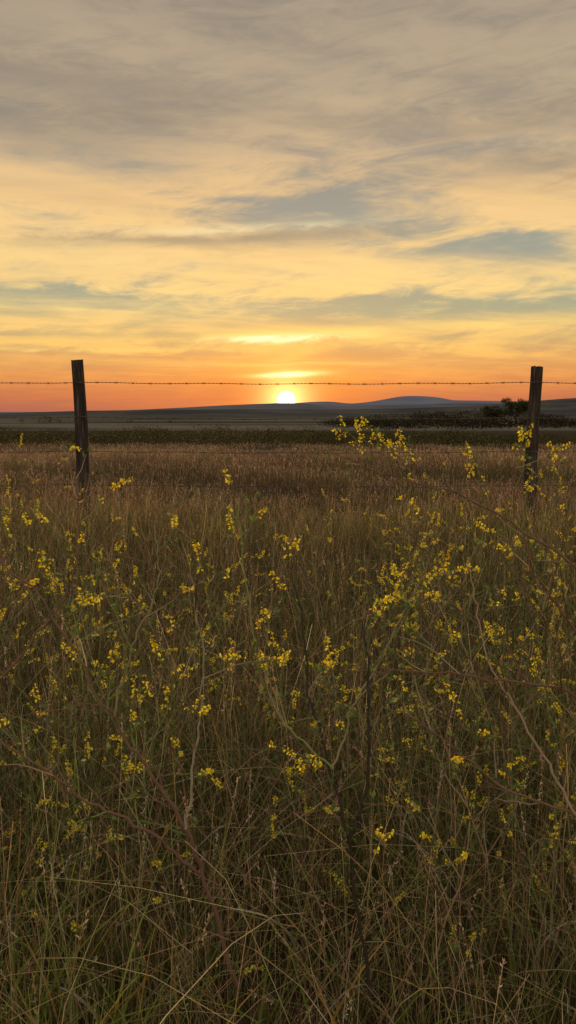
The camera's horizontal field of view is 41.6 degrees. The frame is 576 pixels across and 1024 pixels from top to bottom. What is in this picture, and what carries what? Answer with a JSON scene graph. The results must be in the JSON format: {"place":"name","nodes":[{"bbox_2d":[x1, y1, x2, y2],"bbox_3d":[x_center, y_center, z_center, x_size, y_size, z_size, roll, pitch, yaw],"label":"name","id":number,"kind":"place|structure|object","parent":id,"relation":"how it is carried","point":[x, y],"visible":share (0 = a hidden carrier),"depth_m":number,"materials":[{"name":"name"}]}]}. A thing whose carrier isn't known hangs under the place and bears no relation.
{"place":"outdoors","nodes":[
{"label":"outdoors","id":0,"kind":"place"},
{"bbox_2d":[0,396,527,412],"bbox_3d":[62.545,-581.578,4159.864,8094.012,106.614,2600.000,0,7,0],"label":"distant mesa hill","id":1,"kind":"structure","parent":0,"point":[406,400],"depth_m":3790.28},
{"bbox_2d":[0,417,575,1023],"bbox_3d":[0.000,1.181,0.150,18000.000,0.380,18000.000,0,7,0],"label":"ground","id":2,"kind":"structure","parent":0,"point":[96,425],"depth_m":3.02,"materials":[{"name":"plant"}]},
{"bbox_2d":[0,486,13,703],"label":"sweet clover plant","id":3,"kind":"object","parent":2,"relation":"on","point":[12,602],"visible":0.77,"depth_m":3.34,"materials":[{"name":"yellow plant"}]},
{"bbox_2d":[0,653,15,838],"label":"sweet clover plant","id":4,"kind":"object","parent":2,"relation":"on","point":[1,671],"visible":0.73,"depth_m":1.86,"materials":[{"name":"yellow plant"}]},
{"bbox_2d":[0,434,40,616],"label":"sweet clover plant","id":5,"kind":"object","parent":2,"relation":"on","point":[9,513],"visible":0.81,"depth_m":4.42,"materials":[{"name":"yellow plant"}]},
{"bbox_2d":[0,548,54,738],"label":"sweet clover plant","id":6,"kind":"object","parent":2,"relation":"on","point":[28,635],"visible":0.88,"depth_m":2.36,"materials":[{"name":"yellow plant"}]},
{"bbox_2d":[30,440,93,546],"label":"sweet clover plant","id":7,"kind":"object","parent":2,"relation":"on","point":[58,492],"visible":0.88,"depth_m":5.61,"materials":[{"name":"yellow plant"}]},
{"bbox_2d":[0,736,124,1005],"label":"sweet clover plant","id":8,"kind":"object","parent":2,"relation":"on","point":[38,866],"visible":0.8,"depth_m":1.67,"materials":[{"name":"green plant"}]},
{"bbox_2d":[0,442,132,680],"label":"sweet clover plant","id":9,"kind":"object","parent":2,"relation":"on","point":[28,520],"visible":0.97,"depth_m":1.41,"materials":[{"name":"yellow plant"}]},
{"bbox_2d":[0,614,149,891],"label":"sweet clover plant","id":10,"kind":"object","parent":2,"relation":"on","point":[65,727],"visible":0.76,"depth_m":1.98,"materials":[{"name":"green plant"}]},
{"bbox_2d":[4,532,155,790],"bbox_3d":[-0.751,0.550,2.854,0.692,0.853,0.589,3,8,21],"label":"sweet clover plant","id":11,"kind":"object","parent":2,"relation":"on","point":[93,635],"visible":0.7,"depth_m":2.82,"materials":[{"name":"green plant"}]},
{"bbox_2d":[26,498,135,735],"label":"sweet clover plant","id":12,"kind":"object","parent":2,"relation":"on","point":[62,593],"visible":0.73,"depth_m":2.96,"materials":[{"name":"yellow plant"}]},
{"bbox_2d":[38,456,128,656],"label":"sweet clover plant","id":13,"kind":"object","parent":2,"relation":"on","point":[84,584],"visible":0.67,"depth_m":3.69,"materials":[{"name":"yellow plant"}]},
{"bbox_2d":[19,415,170,422],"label":"distant shrubs","id":14,"kind":"object","parent":2,"relation":"on","point":[20,420],"visible":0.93,"depth_m":108.60,"materials":[{"name":"green plant"}]},
{"bbox_2d":[0,611,234,977],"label":"sweet clover plant","id":15,"kind":"object","parent":2,"relation":"on","point":[153,860],"visible":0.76,"depth_m":1.73,"materials":[{"name":"green plant"}]},
{"bbox_2d":[0,491,281,987],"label":"sweet clover plant","id":16,"kind":"object","parent":2,"relation":"on","point":[176,811],"visible":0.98,"depth_m":1.27,"materials":[{"name":"yellow plant"}]},
{"bbox_2d":[81,522,233,702],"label":"sweet clover plant","id":17,"kind":"object","parent":2,"relation":"on","point":[130,590],"visible":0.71,"depth_m":3.35,"materials":[{"name":"green plant"}]},
{"bbox_2d":[83,527,278,747],"bbox_3d":[-0.288,0.526,2.856,0.567,0.839,0.914,5,9,36],"label":"sweet clover plant","id":18,"kind":"object","parent":2,"relation":"on","point":[157,627],"visible":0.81,"depth_m":2.86,"materials":[{"name":"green plant"}]},
{"bbox_2d":[176,533,282,668],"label":"sweet clover plant","id":19,"kind":"object","parent":2,"relation":"on","point":[232,577],"visible":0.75,"depth_m":3.69,"materials":[{"name":"yellow plant"}]},
{"bbox_2d":[185,581,374,833],"bbox_3d":[-0.111,0.592,2.346,0.736,0.799,0.343,7,10,43],"label":"sweet clover plant","id":20,"kind":"object","parent":2,"relation":"on","point":[283,683],"visible":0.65,"depth_m":2.29,"materials":[{"name":"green plant"}]},
{"bbox_2d":[0,422,568,447],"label":"shrub bank","id":21,"kind":"object","parent":2,"relation":"on","point":[456,434],"visible":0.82,"depth_m":34.32,"materials":[{"name":"green plant"}]},
{"bbox_2d":[0,439,575,534],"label":"field grass","id":22,"kind":"structure","parent":2,"relation":"on","point":[174,455],"depth_m":11.74,"materials":[{"name":"brown plant"}]},
{"bbox_2d":[0,718,575,1023],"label":"green grass clump","id":23,"kind":"object","parent":2,"relation":"on","point":[176,1009],"visible":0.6,"depth_m":1.55,"materials":[{"name":"green plant"}]},
{"bbox_2d":[0,359,575,533],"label":"barbed wire fence","id":24,"kind":"object","parent":2,"relation":"on","point":[81,416],"visible":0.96,"depth_m":6.62,"materials":[{"name":"brown wood"}]},
{"bbox_2d":[6,793,574,1023],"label":"dead grass","id":25,"kind":"structure","parent":2,"relation":"on","point":[125,925],"depth_m":1.79,"materials":[{"name":"beige plant"}]},
{"bbox_2d":[256,654,360,936],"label":"sweet clover plant","id":26,"kind":"object","parent":2,"relation":"on","point":[300,773],"visible":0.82,"depth_m":1.99,"materials":[{"name":"green plant"}]},
{"bbox_2d":[284,489,390,656],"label":"sweet clover plant","id":27,"kind":"object","parent":2,"relation":"on","point":[350,578],"visible":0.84,"depth_m":3.90,"materials":[{"name":"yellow plant"}]},
{"bbox_2d":[216,468,481,995],"bbox_3d":[0.048,0.397,1.302,0.509,0.910,0.376,3,8,20],"label":"sweet clover plant","id":28,"kind":"object","parent":2,"relation":"on","point":[415,803],"visible":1,"depth_m":1.23,"materials":[{"name":"yellow plant"}]},
{"bbox_2d":[210,788,515,1023],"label":"sweet clover plant","id":29,"kind":"object","parent":2,"relation":"on","point":[464,855],"visible":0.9,"depth_m":1.57,"materials":[{"name":"green plant"}]},
{"bbox_2d":[294,560,441,823],"bbox_3d":[0.260,0.587,2.295,0.400,0.852,0.574,1,7,10],"label":"sweet clover plant","id":30,"kind":"object","parent":2,"relation":"on","point":[379,612],"visible":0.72,"depth_m":2.35,"materials":[{"name":"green plant"}]},
{"bbox_2d":[331,472,456,682],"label":"sweet clover plant","id":31,"kind":"object","parent":2,"relation":"on","point":[424,563],"visible":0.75,"depth_m":3.42,"materials":[{"name":"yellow plant"}]},
{"bbox_2d":[344,493,523,745],"bbox_3d":[0.518,0.428,2.830,0.514,1.023,0.592,-3,8,-22],"label":"sweet clover plant","id":32,"kind":"object","parent":2,"relation":"on","point":[397,601],"visible":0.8,"depth_m":2.88,"materials":[{"name":"yellow plant"}]},
{"bbox_2d":[305,413,575,816],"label":"sweet clover plant","id":33,"kind":"object","parent":2,"relation":"on","point":[509,547],"visible":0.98,"depth_m":1.39,"materials":[{"name":"yellow plant"}]},
{"bbox_2d":[382,473,504,650],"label":"sweet clover plant","id":34,"kind":"object","parent":2,"relation":"on","point":[464,551],"visible":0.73,"depth_m":3.95,"materials":[{"name":"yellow plant"}]},
{"bbox_2d":[317,407,575,429],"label":"distant bushes","id":35,"kind":"object","parent":2,"relation":"on","point":[449,421],"visible":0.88,"depth_m":69.54,"materials":[{"name":"green plant"}]},
{"bbox_2d":[410,461,489,590],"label":"sweet clover plant","id":36,"kind":"object","parent":2,"relation":"on","point":[450,523],"visible":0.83,"depth_m":4.84,"materials":[{"name":"yellow plant"}]},
{"bbox_2d":[384,537,525,787],"bbox_3d":[0.554,0.561,2.690,0.500,0.869,0.613,4,9,31],"label":"sweet clover plant","id":37,"kind":"object","parent":2,"relation":"on","point":[452,638],"visible":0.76,"depth_m":2.77,"materials":[{"name":"green plant"}]},
{"bbox_2d":[342,498,575,732],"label":"sweet clover plant","id":38,"kind":"object","parent":2,"relation":"on","point":[462,547],"visible":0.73,"depth_m":3.13,"materials":[{"name":"green plant"}]},
{"bbox_2d":[370,650,569,968],"bbox_3d":[0.432,0.688,1.897,0.449,0.800,0.348,1,7,4],"label":"sweet clover plant","id":39,"kind":"object","parent":2,"relation":"on","point":[471,799],"visible":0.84,"depth_m":1.84,"materials":[{"name":"green plant"}]},
{"bbox_2d":[387,555,574,854],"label":"sweet clover plant","id":40,"kind":"object","parent":2,"relation":"on","point":[499,641],"visible":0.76,"depth_m":2.18,"materials":[{"name":"green plant"}]},
{"bbox_2d":[476,406,505,420],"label":"tree","id":41,"kind":"object","parent":2,"relation":"on","point":[487,409],"visible":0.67,"depth_m":95.55,"materials":[{"name":"green plant"}]},
{"bbox_2d":[500,398,528,418],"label":"tree","id":42,"kind":"object","parent":2,"relation":"on","point":[520,405],"visible":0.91,"depth_m":90.62,"materials":[{"name":"green plant"}]},
{"bbox_2d":[480,625,575,948],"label":"sweet clover plant","id":43,"kind":"object","parent":2,"relation":"on","point":[551,724],"visible":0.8,"depth_m":1.89,"materials":[{"name":"green plant"}]},
{"bbox_2d":[485,702,575,1021],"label":"sweet clover plant","id":44,"kind":"object","parent":2,"relation":"on","point":[555,836],"visible":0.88,"depth_m":1.64,"materials":[{"name":"green plant"}]},
{"bbox_2d":[498,458,564,593],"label":"sweet clover plant","id":45,"kind":"object","parent":2,"relation":"on","point":[545,529],"visible":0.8,"depth_m":4.81,"materials":[{"name":"yellow plant"}]},
{"bbox_2d":[490,493,575,831],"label":"sweet clover plant","id":46,"kind":"object","parent":2,"relation":"on","point":[548,601],"visible":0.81,"depth_m":2.31,"materials":[{"name":"green plant"}]},
{"bbox_2d":[493,468,575,656],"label":"sweet clover plant","id":47,"kind":"object","parent":2,"relation":"on","point":[549,554],"visible":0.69,"depth_m":3.93,"materials":[{"name":"yellow plant"}]},
{"bbox_2d":[530,492,575,698],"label":"sweet clover plant","id":48,"kind":"object","parent":2,"relation":"on","point":[574,585],"visible":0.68,"depth_m":2.92,"materials":[{"name":"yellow plant"}]},
{"bbox_2d":[0,398,575,416],"bbox_3d":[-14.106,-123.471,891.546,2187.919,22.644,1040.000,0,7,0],"label":"pasture hill","id":49,"kind":"structure","parent":0,"point":[566,407],"depth_m":610.14,"materials":[{"name":"brown plant"}]},
{"bbox_2d":[0,0,575,411],"label":"sky","id":50,"kind":"structure","parent":0,"point":[246,192],"materials":[{"name":"orange"}]},
{"bbox_2d":[144,403,501,409],"bbox_3d":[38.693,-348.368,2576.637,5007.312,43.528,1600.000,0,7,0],"label":"distant hill","id":51,"kind":"structure","parent":0,"point":[285,406],"depth_m":2324.36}
]}

